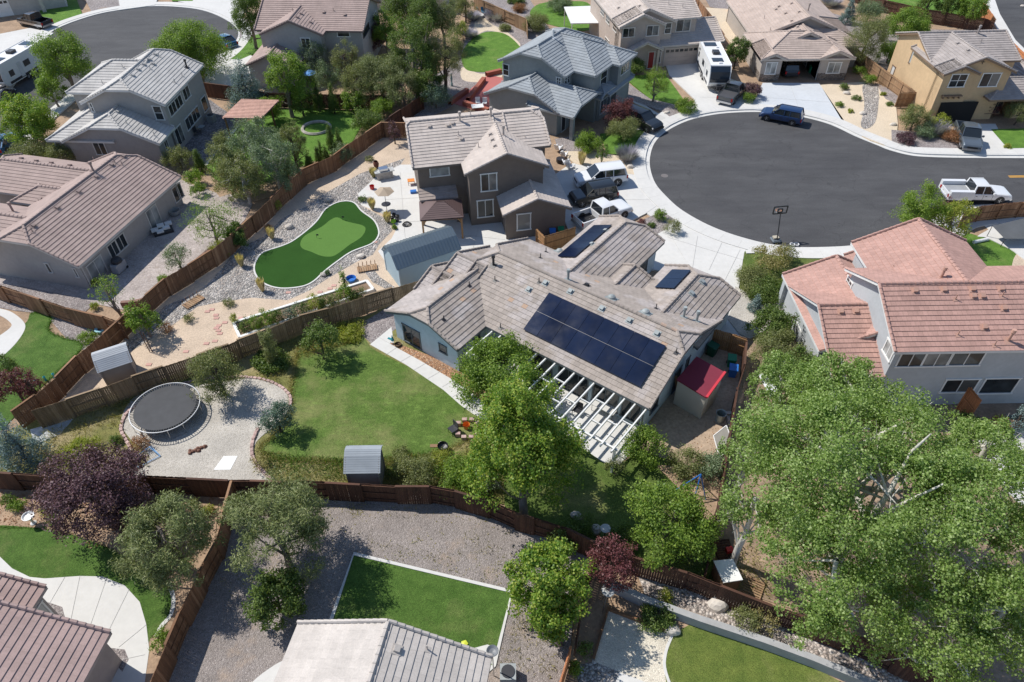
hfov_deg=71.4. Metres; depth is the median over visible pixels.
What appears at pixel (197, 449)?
rock pile
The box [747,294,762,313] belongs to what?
shrub
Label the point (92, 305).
shrub
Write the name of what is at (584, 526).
shrub
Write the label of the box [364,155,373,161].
shrub
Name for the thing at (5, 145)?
parked car
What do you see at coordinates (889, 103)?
shrub
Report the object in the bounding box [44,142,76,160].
shrub
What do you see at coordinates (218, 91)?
wood fence
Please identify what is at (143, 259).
gravel yard
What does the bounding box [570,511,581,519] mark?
boulder
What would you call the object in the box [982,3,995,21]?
wood fence
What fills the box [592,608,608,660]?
timber edging
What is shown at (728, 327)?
path
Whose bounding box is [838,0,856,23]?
tree
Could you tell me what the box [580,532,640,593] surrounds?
tree
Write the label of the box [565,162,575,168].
armchair
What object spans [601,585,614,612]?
garden lamp
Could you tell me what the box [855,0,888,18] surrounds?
tree
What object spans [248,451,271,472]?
shrub
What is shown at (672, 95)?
front lawn
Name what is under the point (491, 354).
tree
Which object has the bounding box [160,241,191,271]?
tree
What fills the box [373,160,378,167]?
fire pot
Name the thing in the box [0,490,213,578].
leaf litter
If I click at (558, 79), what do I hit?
window
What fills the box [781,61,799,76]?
garaged car
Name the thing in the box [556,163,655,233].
driveway
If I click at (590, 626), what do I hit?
dirt yard
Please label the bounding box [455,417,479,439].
fire ring
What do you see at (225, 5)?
driveway
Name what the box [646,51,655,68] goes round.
front door
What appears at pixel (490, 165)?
brown house
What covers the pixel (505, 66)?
window
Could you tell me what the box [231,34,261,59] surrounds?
front lawn
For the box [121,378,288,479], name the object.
gravel play area
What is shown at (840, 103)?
shrub
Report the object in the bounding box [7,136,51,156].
shrub
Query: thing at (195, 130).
garden bench
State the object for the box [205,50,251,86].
driveway
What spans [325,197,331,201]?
boulder
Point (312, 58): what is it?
tree
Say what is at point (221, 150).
tree
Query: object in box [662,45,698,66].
garage door
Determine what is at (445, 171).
window
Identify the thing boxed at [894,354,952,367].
window
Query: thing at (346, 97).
shrub
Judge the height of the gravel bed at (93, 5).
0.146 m
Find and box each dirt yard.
[0,489,218,681]
[568,560,843,681]
[715,330,1023,681]
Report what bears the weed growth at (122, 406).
on the weedy ground at (249, 369)
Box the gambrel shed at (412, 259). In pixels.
[381,225,461,287]
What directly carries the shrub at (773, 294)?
on the front lawn at (748, 260)
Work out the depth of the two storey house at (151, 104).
74.02 m
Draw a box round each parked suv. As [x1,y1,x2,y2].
[567,177,618,207]
[572,160,627,187]
[620,103,663,132]
[759,104,804,126]
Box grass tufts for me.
[262,449,442,479]
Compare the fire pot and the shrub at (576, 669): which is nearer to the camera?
the shrub at (576, 669)
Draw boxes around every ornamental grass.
[234,253,243,266]
[255,276,264,290]
[265,226,274,238]
[367,197,375,208]
[368,167,375,177]
[382,211,390,222]
[578,150,585,163]
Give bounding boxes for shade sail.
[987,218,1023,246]
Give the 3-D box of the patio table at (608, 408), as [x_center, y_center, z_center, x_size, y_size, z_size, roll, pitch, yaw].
[6.344,4.654,48.807,1.800,0.750,0.900,27,49,26]
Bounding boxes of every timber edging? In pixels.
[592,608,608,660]
[607,606,665,630]
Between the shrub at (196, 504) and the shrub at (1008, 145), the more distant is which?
the shrub at (1008, 145)
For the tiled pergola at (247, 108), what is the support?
on the lawn at (340, 120)
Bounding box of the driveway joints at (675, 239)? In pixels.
[590,165,742,278]
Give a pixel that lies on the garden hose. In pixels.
(409, 224)
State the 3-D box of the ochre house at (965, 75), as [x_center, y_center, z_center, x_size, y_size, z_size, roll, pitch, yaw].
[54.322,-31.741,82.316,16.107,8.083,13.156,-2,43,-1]
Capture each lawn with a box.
[0,312,82,430]
[0,525,170,642]
[40,0,81,26]
[207,108,358,181]
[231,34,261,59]
[260,330,481,462]
[334,556,509,664]
[461,31,519,71]
[503,423,713,581]
[530,1,589,30]
[600,130,643,154]
[629,74,682,104]
[665,625,839,681]
[740,251,822,293]
[888,0,978,13]
[963,234,1015,265]
[991,128,1023,147]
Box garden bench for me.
[192,125,204,133]
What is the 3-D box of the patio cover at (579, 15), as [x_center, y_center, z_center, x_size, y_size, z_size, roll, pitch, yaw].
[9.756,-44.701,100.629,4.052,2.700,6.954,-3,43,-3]
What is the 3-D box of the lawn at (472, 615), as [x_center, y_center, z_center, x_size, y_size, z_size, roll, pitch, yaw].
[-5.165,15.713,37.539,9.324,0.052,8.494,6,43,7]
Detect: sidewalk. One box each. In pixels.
[0,2,251,153]
[632,104,1023,258]
[987,0,1023,51]
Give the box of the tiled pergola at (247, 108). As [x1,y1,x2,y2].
[222,99,278,138]
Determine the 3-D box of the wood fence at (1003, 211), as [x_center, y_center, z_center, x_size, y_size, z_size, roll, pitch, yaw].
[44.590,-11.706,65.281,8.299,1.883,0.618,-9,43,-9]
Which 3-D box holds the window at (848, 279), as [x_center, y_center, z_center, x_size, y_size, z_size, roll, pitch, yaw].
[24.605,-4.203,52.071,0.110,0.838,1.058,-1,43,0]
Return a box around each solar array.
[524,293,665,386]
[558,225,611,257]
[655,269,690,288]
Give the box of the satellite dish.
[486,645,498,675]
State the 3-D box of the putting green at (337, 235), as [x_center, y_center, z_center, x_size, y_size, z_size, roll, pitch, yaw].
[-16.304,-9.474,64.852,4.488,0.066,5.694,24,48,24]
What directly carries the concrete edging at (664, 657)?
on the ground at (744, 74)
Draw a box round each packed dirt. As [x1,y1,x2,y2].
[644,337,747,466]
[657,465,720,519]
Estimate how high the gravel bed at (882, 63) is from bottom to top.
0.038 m
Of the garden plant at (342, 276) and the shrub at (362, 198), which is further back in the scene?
the shrub at (362, 198)
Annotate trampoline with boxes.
[128,382,202,439]
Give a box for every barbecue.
[110,256,128,273]
[168,207,179,215]
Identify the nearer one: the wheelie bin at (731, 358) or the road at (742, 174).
the wheelie bin at (731, 358)
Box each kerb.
[8,5,239,153]
[645,110,1023,248]
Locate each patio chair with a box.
[475,97,480,102]
[572,400,582,414]
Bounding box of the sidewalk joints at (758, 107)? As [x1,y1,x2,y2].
[632,105,1002,256]
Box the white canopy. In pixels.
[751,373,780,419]
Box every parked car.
[0,88,15,100]
[0,132,25,154]
[218,33,238,47]
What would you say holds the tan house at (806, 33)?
on the ground at (744, 74)
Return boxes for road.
[0,6,237,155]
[650,112,1023,246]
[995,0,1023,47]
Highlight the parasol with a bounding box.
[303,70,315,80]
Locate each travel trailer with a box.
[0,40,49,88]
[696,42,731,92]
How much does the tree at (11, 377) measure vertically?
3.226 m
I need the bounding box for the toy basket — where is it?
[390,213,398,222]
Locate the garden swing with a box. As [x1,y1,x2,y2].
[683,474,705,499]
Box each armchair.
[554,144,562,149]
[560,150,567,156]
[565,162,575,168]
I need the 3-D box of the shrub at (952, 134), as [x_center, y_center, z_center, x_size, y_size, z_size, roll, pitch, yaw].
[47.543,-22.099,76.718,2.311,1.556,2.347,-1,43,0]
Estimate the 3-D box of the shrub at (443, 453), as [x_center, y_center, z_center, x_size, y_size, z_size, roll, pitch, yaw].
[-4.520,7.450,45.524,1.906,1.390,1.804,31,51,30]
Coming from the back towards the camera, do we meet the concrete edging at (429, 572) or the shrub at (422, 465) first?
the shrub at (422, 465)
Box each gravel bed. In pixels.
[0,283,93,311]
[0,300,101,349]
[48,602,64,616]
[86,0,119,10]
[111,648,128,670]
[346,306,395,342]
[411,0,548,116]
[555,135,593,151]
[628,84,680,115]
[644,215,672,232]
[706,0,728,8]
[728,286,782,339]
[833,13,963,70]
[875,83,897,102]
[891,130,957,147]
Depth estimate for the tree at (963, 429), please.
35.49 m
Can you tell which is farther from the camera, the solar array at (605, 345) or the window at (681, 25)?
the window at (681, 25)
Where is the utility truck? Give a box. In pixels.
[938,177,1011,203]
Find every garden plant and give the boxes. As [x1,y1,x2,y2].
[229,312,239,325]
[236,314,250,333]
[245,314,263,329]
[258,308,279,329]
[271,308,283,322]
[281,307,294,320]
[290,302,305,317]
[298,300,312,318]
[306,292,321,310]
[315,293,333,309]
[326,292,343,305]
[335,284,355,301]
[338,265,348,286]
[347,290,361,301]
[355,286,366,298]
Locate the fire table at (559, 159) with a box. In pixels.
[556,156,564,162]
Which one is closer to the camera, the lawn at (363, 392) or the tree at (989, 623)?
the tree at (989, 623)
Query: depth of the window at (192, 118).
79.24 m
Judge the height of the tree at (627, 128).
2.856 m
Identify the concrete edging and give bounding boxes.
[154,585,175,635]
[253,200,379,288]
[330,552,510,670]
[663,636,672,681]
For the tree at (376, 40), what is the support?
on the ground at (744, 74)
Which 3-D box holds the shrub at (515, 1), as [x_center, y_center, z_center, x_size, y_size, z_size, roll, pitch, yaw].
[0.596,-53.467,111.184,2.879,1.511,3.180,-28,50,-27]
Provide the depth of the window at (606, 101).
81.32 m
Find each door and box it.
[0,0,13,16]
[561,117,565,132]
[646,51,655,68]
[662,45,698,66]
[671,365,682,394]
[705,386,716,412]
[890,64,895,74]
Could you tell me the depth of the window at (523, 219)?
63.34 m
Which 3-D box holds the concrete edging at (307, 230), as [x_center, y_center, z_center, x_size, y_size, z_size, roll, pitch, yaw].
[-16.981,-8.675,63.979,7.659,0.090,13.800,22,47,22]
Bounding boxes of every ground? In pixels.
[0,0,1023,681]
[0,307,504,504]
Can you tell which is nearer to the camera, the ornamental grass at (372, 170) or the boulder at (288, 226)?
the boulder at (288, 226)
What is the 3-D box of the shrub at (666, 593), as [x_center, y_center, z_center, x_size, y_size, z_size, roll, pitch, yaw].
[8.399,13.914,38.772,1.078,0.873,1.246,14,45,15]
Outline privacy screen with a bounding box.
[955,387,981,414]
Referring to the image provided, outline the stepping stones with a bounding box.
[145,241,376,365]
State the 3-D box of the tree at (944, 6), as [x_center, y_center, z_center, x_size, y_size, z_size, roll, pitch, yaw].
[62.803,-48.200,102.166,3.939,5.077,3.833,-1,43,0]
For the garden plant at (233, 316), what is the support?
in the raised bed at (367, 286)
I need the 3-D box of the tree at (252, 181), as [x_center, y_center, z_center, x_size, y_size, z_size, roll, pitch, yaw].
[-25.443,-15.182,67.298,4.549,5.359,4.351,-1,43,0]
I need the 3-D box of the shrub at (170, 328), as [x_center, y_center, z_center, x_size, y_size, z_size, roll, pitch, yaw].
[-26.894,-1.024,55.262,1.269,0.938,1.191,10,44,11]
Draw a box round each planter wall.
[448,88,468,105]
[462,100,488,110]
[466,77,485,100]
[485,68,501,76]
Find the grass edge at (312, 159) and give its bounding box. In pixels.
[211,107,362,190]
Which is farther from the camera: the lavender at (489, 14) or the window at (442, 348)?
the lavender at (489, 14)
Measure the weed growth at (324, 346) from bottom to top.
0.360 m
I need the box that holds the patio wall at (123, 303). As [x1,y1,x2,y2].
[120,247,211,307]
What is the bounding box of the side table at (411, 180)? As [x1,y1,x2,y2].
[407,178,414,185]
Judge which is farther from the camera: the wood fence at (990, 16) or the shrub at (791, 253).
the wood fence at (990, 16)
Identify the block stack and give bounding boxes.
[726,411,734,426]
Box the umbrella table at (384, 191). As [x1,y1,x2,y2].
[374,187,393,208]
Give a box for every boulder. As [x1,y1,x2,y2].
[284,223,293,229]
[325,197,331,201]
[356,253,364,258]
[462,28,479,37]
[463,10,480,20]
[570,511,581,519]
[626,164,634,168]
[664,624,680,635]
[707,597,728,612]
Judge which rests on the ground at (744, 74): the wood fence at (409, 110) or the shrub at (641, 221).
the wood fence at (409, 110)
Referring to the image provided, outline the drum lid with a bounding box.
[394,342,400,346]
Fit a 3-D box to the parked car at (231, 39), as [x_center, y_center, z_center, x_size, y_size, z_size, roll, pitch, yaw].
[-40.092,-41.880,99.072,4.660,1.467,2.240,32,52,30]
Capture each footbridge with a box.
[182,291,204,308]
[357,260,376,271]
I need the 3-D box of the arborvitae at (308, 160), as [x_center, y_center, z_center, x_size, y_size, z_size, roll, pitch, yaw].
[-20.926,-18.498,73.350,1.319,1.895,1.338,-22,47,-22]
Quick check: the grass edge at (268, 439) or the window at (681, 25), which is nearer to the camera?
the grass edge at (268, 439)
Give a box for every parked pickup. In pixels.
[16,10,53,28]
[571,197,632,229]
[716,80,745,104]
[953,120,984,151]
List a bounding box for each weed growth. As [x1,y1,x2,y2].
[33,335,301,468]
[260,437,505,496]
[286,318,366,357]
[350,503,507,580]
[499,609,557,677]
[648,481,712,551]
[736,544,773,598]
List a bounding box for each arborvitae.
[191,149,208,172]
[304,152,313,168]
[309,70,325,112]
[314,146,321,162]
[317,139,322,157]
[321,144,329,159]
[324,121,338,151]
[327,82,340,113]
[335,127,343,150]
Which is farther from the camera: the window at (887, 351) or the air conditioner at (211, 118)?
the air conditioner at (211, 118)
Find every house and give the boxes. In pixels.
[0,0,67,17]
[0,151,184,288]
[0,571,121,681]
[45,48,211,166]
[244,0,381,87]
[274,618,492,681]
[377,0,448,9]
[384,214,741,425]
[403,105,571,239]
[483,27,637,140]
[589,0,724,72]
[726,0,864,80]
[776,217,1023,404]
[887,25,1023,120]
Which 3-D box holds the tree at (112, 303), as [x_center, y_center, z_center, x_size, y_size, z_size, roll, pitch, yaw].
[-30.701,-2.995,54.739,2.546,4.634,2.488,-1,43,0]
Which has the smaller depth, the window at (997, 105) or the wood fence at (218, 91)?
the window at (997, 105)
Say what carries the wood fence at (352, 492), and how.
on the ground at (744, 74)
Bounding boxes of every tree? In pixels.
[0,91,60,146]
[0,149,29,157]
[0,353,20,374]
[0,366,41,403]
[0,412,56,473]
[14,367,46,398]
[20,440,152,546]
[26,27,95,85]
[34,71,68,106]
[87,273,124,316]
[108,487,227,598]
[121,298,164,336]
[143,17,235,81]
[158,143,192,174]
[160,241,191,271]
[179,192,244,244]
[184,346,246,404]
[203,142,249,192]
[204,127,232,158]
[211,168,246,196]
[213,465,332,587]
[216,152,266,203]
[222,117,276,178]
[223,55,270,109]
[227,0,260,48]
[242,115,278,153]
[247,127,301,191]
[255,397,298,439]
[259,96,285,120]
[262,48,316,117]
[274,156,296,181]
[277,120,308,168]
[282,86,316,115]
[296,37,330,76]
[296,316,341,368]
[314,58,342,92]
[328,36,360,81]
[337,60,383,105]
[355,47,412,99]
[370,16,384,49]
[371,6,402,55]
[379,0,417,38]
[383,66,419,106]
[386,9,441,98]
[386,120,401,143]
[401,0,443,41]
[413,61,446,104]
[417,80,453,107]
[427,24,467,93]
[428,0,464,46]
[449,329,554,414]
[450,0,477,22]
[454,20,468,39]
[457,362,590,525]
[502,536,597,647]
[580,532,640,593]
[595,143,609,161]
[602,95,637,125]
[603,116,644,140]
[622,477,726,571]
[639,65,670,101]
[716,422,772,497]
[716,470,793,563]
[718,375,989,585]
[726,36,751,68]
[742,303,799,344]
[744,347,812,414]
[747,327,812,370]
[752,502,919,657]
[775,342,826,390]
[778,348,910,444]
[835,421,1023,614]
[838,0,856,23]
[842,10,893,63]
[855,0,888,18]
[861,548,1023,681]
[874,40,896,63]
[880,3,933,38]
[887,178,954,227]
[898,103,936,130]
[915,0,938,13]
[918,408,1023,545]
[926,197,981,238]
[930,558,1023,677]
[934,0,961,20]
[937,194,954,220]
[957,0,990,27]
[1003,101,1023,124]
[1004,404,1023,432]
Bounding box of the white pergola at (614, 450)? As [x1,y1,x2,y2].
[465,331,646,472]
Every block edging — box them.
[119,404,135,449]
[182,375,292,404]
[250,427,271,478]
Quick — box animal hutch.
[711,559,742,592]
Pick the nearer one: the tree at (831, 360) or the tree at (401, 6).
the tree at (831, 360)
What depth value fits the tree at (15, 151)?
72.16 m
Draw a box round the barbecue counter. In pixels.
[374,166,394,180]
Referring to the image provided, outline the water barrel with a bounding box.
[715,409,726,423]
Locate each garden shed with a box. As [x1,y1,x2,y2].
[91,342,140,387]
[343,445,385,491]
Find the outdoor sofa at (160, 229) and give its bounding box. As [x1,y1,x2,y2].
[151,220,173,236]
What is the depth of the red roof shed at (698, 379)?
48.07 m
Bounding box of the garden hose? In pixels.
[402,221,411,226]
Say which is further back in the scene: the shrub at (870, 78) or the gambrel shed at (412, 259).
the shrub at (870, 78)
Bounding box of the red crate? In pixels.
[725,546,733,553]
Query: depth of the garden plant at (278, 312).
55.20 m
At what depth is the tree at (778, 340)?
50.65 m
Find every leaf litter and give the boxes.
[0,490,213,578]
[214,501,565,648]
[656,337,735,451]
[720,345,1023,681]
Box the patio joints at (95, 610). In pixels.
[49,577,144,659]
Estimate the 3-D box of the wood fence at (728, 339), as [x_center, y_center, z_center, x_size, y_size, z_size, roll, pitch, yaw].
[16.028,0.146,52.803,2.408,1.886,0.184,18,46,19]
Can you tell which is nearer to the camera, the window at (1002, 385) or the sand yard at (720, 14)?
the window at (1002, 385)
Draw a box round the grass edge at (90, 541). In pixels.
[0,525,173,640]
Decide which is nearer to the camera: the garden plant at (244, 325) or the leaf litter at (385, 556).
the leaf litter at (385, 556)
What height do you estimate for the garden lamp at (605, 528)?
1.300 m
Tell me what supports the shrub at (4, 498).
on the dirt yard at (181, 595)
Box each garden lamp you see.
[600,524,610,538]
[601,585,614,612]
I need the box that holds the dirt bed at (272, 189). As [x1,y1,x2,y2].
[201,154,332,201]
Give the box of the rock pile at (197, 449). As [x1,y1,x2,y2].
[188,445,207,454]
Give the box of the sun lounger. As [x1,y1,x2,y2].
[972,237,988,243]
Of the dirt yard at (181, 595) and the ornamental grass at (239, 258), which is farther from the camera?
the ornamental grass at (239, 258)
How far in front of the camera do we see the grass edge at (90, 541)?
41.94 m
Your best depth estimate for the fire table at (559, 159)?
74.27 m
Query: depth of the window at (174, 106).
75.62 m
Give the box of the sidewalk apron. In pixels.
[647,99,1023,257]
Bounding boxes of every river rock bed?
[126,158,404,350]
[363,266,393,288]
[578,662,618,681]
[639,575,907,681]
[861,83,878,128]
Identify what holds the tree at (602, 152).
on the ground at (744, 74)
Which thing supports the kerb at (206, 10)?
on the road at (125, 34)
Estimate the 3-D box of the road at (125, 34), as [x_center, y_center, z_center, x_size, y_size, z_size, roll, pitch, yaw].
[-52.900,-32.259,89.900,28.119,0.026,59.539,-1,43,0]
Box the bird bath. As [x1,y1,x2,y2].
[21,511,36,525]
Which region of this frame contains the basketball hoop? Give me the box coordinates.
[770,205,788,242]
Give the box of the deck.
[454,76,502,110]
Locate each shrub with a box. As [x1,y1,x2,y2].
[0,492,17,506]
[5,497,28,511]
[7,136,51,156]
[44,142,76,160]
[51,434,103,468]
[75,328,99,347]
[89,302,99,309]
[90,277,101,286]
[107,433,122,445]
[128,434,150,451]
[148,625,168,652]
[153,491,168,504]
[156,273,172,281]
[156,322,172,335]
[182,167,205,184]
[182,312,195,322]
[186,497,201,511]
[187,180,206,195]
[199,503,215,514]
[207,239,229,255]
[221,221,248,246]
[222,297,234,308]
[241,564,307,631]
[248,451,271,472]
[249,346,291,375]
[256,327,280,363]
[275,200,281,209]
[330,142,354,162]
[334,319,365,344]
[340,89,367,111]
[348,107,384,130]
[357,194,367,202]
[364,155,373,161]
[368,96,394,118]
[389,443,410,460]
[389,451,442,489]
[429,447,453,466]
[433,451,481,499]
[470,466,504,492]
[497,22,511,31]
[506,0,524,3]
[511,2,527,12]
[521,10,549,31]
[543,0,575,13]
[544,515,580,555]
[568,658,583,678]
[571,511,597,536]
[574,128,604,153]
[576,640,593,660]
[603,455,627,477]
[604,520,638,551]
[615,421,670,473]
[631,56,647,73]
[634,600,677,637]
[637,218,645,223]
[647,222,656,228]
[653,208,666,221]
[657,587,674,603]
[660,218,681,235]
[665,442,705,483]
[674,97,698,114]
[692,448,728,487]
[727,601,763,639]
[734,262,780,296]
[740,273,783,307]
[742,91,757,102]
[744,81,762,98]
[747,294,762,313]
[748,605,781,638]
[751,242,793,273]
[781,243,799,262]
[834,101,844,106]
[839,82,850,89]
[851,95,861,100]
[852,65,866,74]
[862,73,877,82]
[886,101,893,105]
[895,130,917,146]
[912,121,938,138]
[932,112,953,129]
[941,128,958,143]
[955,409,980,425]
[989,103,1002,115]
[991,412,1020,434]
[1003,143,1011,148]
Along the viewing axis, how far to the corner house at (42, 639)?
34.11 m
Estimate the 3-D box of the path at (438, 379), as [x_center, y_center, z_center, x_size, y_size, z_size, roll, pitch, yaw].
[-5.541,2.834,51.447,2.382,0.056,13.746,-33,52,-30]
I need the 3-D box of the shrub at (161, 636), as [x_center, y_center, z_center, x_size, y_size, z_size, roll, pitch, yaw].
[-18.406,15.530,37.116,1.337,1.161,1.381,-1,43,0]
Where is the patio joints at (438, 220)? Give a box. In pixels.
[400,178,504,246]
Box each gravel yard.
[0,180,251,309]
[169,495,588,681]
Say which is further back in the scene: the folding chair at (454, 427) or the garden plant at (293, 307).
the garden plant at (293, 307)
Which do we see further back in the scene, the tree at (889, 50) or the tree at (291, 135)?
the tree at (889, 50)
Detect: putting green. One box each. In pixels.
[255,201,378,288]
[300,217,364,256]
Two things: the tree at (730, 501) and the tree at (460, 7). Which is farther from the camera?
the tree at (460, 7)
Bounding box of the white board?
[214,456,237,469]
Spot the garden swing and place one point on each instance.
(700, 475)
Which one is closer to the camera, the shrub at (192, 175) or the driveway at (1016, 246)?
the driveway at (1016, 246)
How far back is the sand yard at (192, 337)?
58.14 m
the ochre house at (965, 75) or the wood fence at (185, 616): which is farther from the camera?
the ochre house at (965, 75)
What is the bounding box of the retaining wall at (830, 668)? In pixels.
[603,582,879,681]
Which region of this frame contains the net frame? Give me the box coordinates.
[139,446,160,464]
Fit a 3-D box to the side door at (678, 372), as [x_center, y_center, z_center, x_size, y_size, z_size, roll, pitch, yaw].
[11.517,2.738,49.825,0.110,2.200,1.060,27,49,27]
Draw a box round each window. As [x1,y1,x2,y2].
[36,599,53,613]
[43,262,53,273]
[71,267,80,277]
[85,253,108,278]
[88,102,95,112]
[92,143,108,154]
[106,231,129,257]
[144,202,162,227]
[151,105,165,120]
[163,139,169,150]
[167,93,183,117]
[170,181,184,203]
[173,123,185,144]
[181,84,191,101]
[184,105,201,131]
[200,94,208,113]
[300,37,311,48]
[337,33,350,36]
[363,22,369,38]
[401,322,421,350]
[429,167,450,177]
[438,342,447,355]
[476,198,494,218]
[480,172,497,192]
[502,63,509,76]
[516,212,531,230]
[532,355,552,377]
[556,76,561,83]
[557,366,588,400]
[590,384,619,413]
[599,96,610,115]
[600,69,607,85]
[605,14,609,25]
[612,23,616,33]
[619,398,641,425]
[620,61,629,76]
[622,27,635,37]
[641,260,647,270]
[645,24,659,36]
[649,397,658,415]
[664,22,672,33]
[675,19,691,31]
[684,355,690,369]
[764,62,777,74]
[825,62,842,73]
[846,275,853,288]
[881,337,892,362]
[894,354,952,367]
[938,378,981,393]
[946,73,969,87]
[946,353,986,366]
[976,377,1022,394]
[977,72,1002,86]
[984,102,1003,113]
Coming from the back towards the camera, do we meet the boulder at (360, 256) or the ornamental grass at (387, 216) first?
the ornamental grass at (387, 216)
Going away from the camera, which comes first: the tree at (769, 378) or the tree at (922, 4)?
the tree at (769, 378)
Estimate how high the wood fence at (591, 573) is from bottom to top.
1.588 m
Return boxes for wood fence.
[0,285,128,338]
[0,471,949,681]
[10,122,383,427]
[31,281,417,427]
[150,480,239,681]
[204,82,391,109]
[381,122,406,137]
[382,95,423,135]
[474,0,527,37]
[535,227,575,249]
[559,646,571,681]
[573,555,595,657]
[695,0,724,45]
[703,340,747,578]
[712,329,746,355]
[849,0,994,29]
[854,50,914,95]
[894,92,915,106]
[957,202,1023,227]
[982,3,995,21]
[1014,43,1023,58]
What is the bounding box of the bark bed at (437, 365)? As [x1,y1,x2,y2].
[390,342,493,401]
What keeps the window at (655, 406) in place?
in the solar house at (445, 312)
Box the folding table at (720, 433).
[713,425,731,455]
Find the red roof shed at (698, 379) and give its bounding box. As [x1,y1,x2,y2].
[673,356,725,418]
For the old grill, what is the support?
on the lawn at (363, 392)
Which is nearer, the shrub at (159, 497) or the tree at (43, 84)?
the shrub at (159, 497)
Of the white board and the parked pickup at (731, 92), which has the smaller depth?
the white board
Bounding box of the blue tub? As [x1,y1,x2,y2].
[346,275,355,282]
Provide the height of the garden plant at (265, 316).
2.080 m
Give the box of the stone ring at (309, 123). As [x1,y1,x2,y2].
[301,120,331,134]
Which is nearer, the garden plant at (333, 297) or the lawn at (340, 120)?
the garden plant at (333, 297)
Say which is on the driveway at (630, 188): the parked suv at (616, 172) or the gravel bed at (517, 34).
the parked suv at (616, 172)
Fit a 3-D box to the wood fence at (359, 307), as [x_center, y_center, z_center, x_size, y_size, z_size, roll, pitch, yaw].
[-19.739,0.341,52.984,28.187,1.905,0.746,-21,47,-21]
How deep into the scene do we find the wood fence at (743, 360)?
46.04 m
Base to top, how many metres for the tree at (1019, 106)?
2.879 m
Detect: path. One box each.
[0,309,24,353]
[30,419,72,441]
[253,661,281,681]
[370,327,503,425]
[460,67,501,81]
[474,18,519,45]
[718,310,745,342]
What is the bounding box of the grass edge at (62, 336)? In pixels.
[30,311,84,384]
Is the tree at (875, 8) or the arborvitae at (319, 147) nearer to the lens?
the arborvitae at (319, 147)
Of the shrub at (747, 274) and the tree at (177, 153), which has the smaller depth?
the shrub at (747, 274)
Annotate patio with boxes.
[0,557,148,681]
[185,100,234,163]
[358,165,535,289]
[476,644,499,663]
[485,362,649,463]
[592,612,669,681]
[616,672,643,681]
[979,429,1023,504]
[1012,254,1023,265]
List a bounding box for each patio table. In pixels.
[471,103,483,108]
[591,399,617,420]
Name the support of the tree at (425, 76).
on the ground at (744, 74)
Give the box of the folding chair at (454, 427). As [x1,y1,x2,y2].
[447,419,458,435]
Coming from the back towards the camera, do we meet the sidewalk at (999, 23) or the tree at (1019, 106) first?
the sidewalk at (999, 23)
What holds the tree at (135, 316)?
on the ground at (744, 74)
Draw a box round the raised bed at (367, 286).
[232,280,374,339]
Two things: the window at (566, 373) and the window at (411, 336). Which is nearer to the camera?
the window at (566, 373)
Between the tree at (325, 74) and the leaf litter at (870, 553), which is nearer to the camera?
the leaf litter at (870, 553)
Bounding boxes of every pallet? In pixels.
[714,539,731,559]
[742,575,764,603]
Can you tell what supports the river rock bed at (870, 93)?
on the sand yard at (885, 118)
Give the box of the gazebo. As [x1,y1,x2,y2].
[419,198,463,238]
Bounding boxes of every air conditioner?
[205,113,216,122]
[500,663,515,681]
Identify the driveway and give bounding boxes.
[0,28,53,52]
[118,0,157,10]
[178,0,237,12]
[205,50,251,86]
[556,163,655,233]
[619,101,671,132]
[652,220,745,287]
[666,63,746,107]
[753,83,841,118]
[978,223,1023,259]
[981,124,1006,147]
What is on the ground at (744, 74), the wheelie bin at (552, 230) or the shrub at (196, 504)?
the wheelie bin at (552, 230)
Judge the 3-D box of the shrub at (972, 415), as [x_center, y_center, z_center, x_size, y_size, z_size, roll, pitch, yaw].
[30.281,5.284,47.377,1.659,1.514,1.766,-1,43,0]
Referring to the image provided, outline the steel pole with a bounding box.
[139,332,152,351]
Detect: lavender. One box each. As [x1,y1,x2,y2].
[482,5,512,20]
[614,144,641,162]
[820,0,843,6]
[925,115,952,134]
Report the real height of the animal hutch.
1.300 m
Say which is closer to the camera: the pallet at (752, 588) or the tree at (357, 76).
the pallet at (752, 588)
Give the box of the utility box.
[745,250,754,253]
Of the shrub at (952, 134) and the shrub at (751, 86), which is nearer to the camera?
the shrub at (952, 134)
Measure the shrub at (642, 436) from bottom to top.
2.688 m
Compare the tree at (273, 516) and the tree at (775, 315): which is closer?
the tree at (273, 516)
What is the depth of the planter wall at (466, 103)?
83.92 m
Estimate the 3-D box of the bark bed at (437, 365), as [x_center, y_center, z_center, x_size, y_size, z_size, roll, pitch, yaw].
[-4.827,2.157,52.167,10.773,0.060,1.327,29,51,28]
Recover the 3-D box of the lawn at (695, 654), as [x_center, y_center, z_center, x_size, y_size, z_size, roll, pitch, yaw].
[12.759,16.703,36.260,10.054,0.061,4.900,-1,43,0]
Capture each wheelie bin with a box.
[549,228,555,234]
[558,226,563,231]
[705,340,719,357]
[726,353,736,366]
[728,363,738,377]
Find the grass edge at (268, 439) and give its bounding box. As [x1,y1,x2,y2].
[253,324,483,466]
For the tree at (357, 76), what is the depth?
82.24 m
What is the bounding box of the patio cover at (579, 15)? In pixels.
[564,6,597,28]
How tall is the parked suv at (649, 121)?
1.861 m
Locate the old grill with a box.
[430,441,448,450]
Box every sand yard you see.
[15,131,410,422]
[562,151,633,174]
[705,7,737,46]
[821,82,897,145]

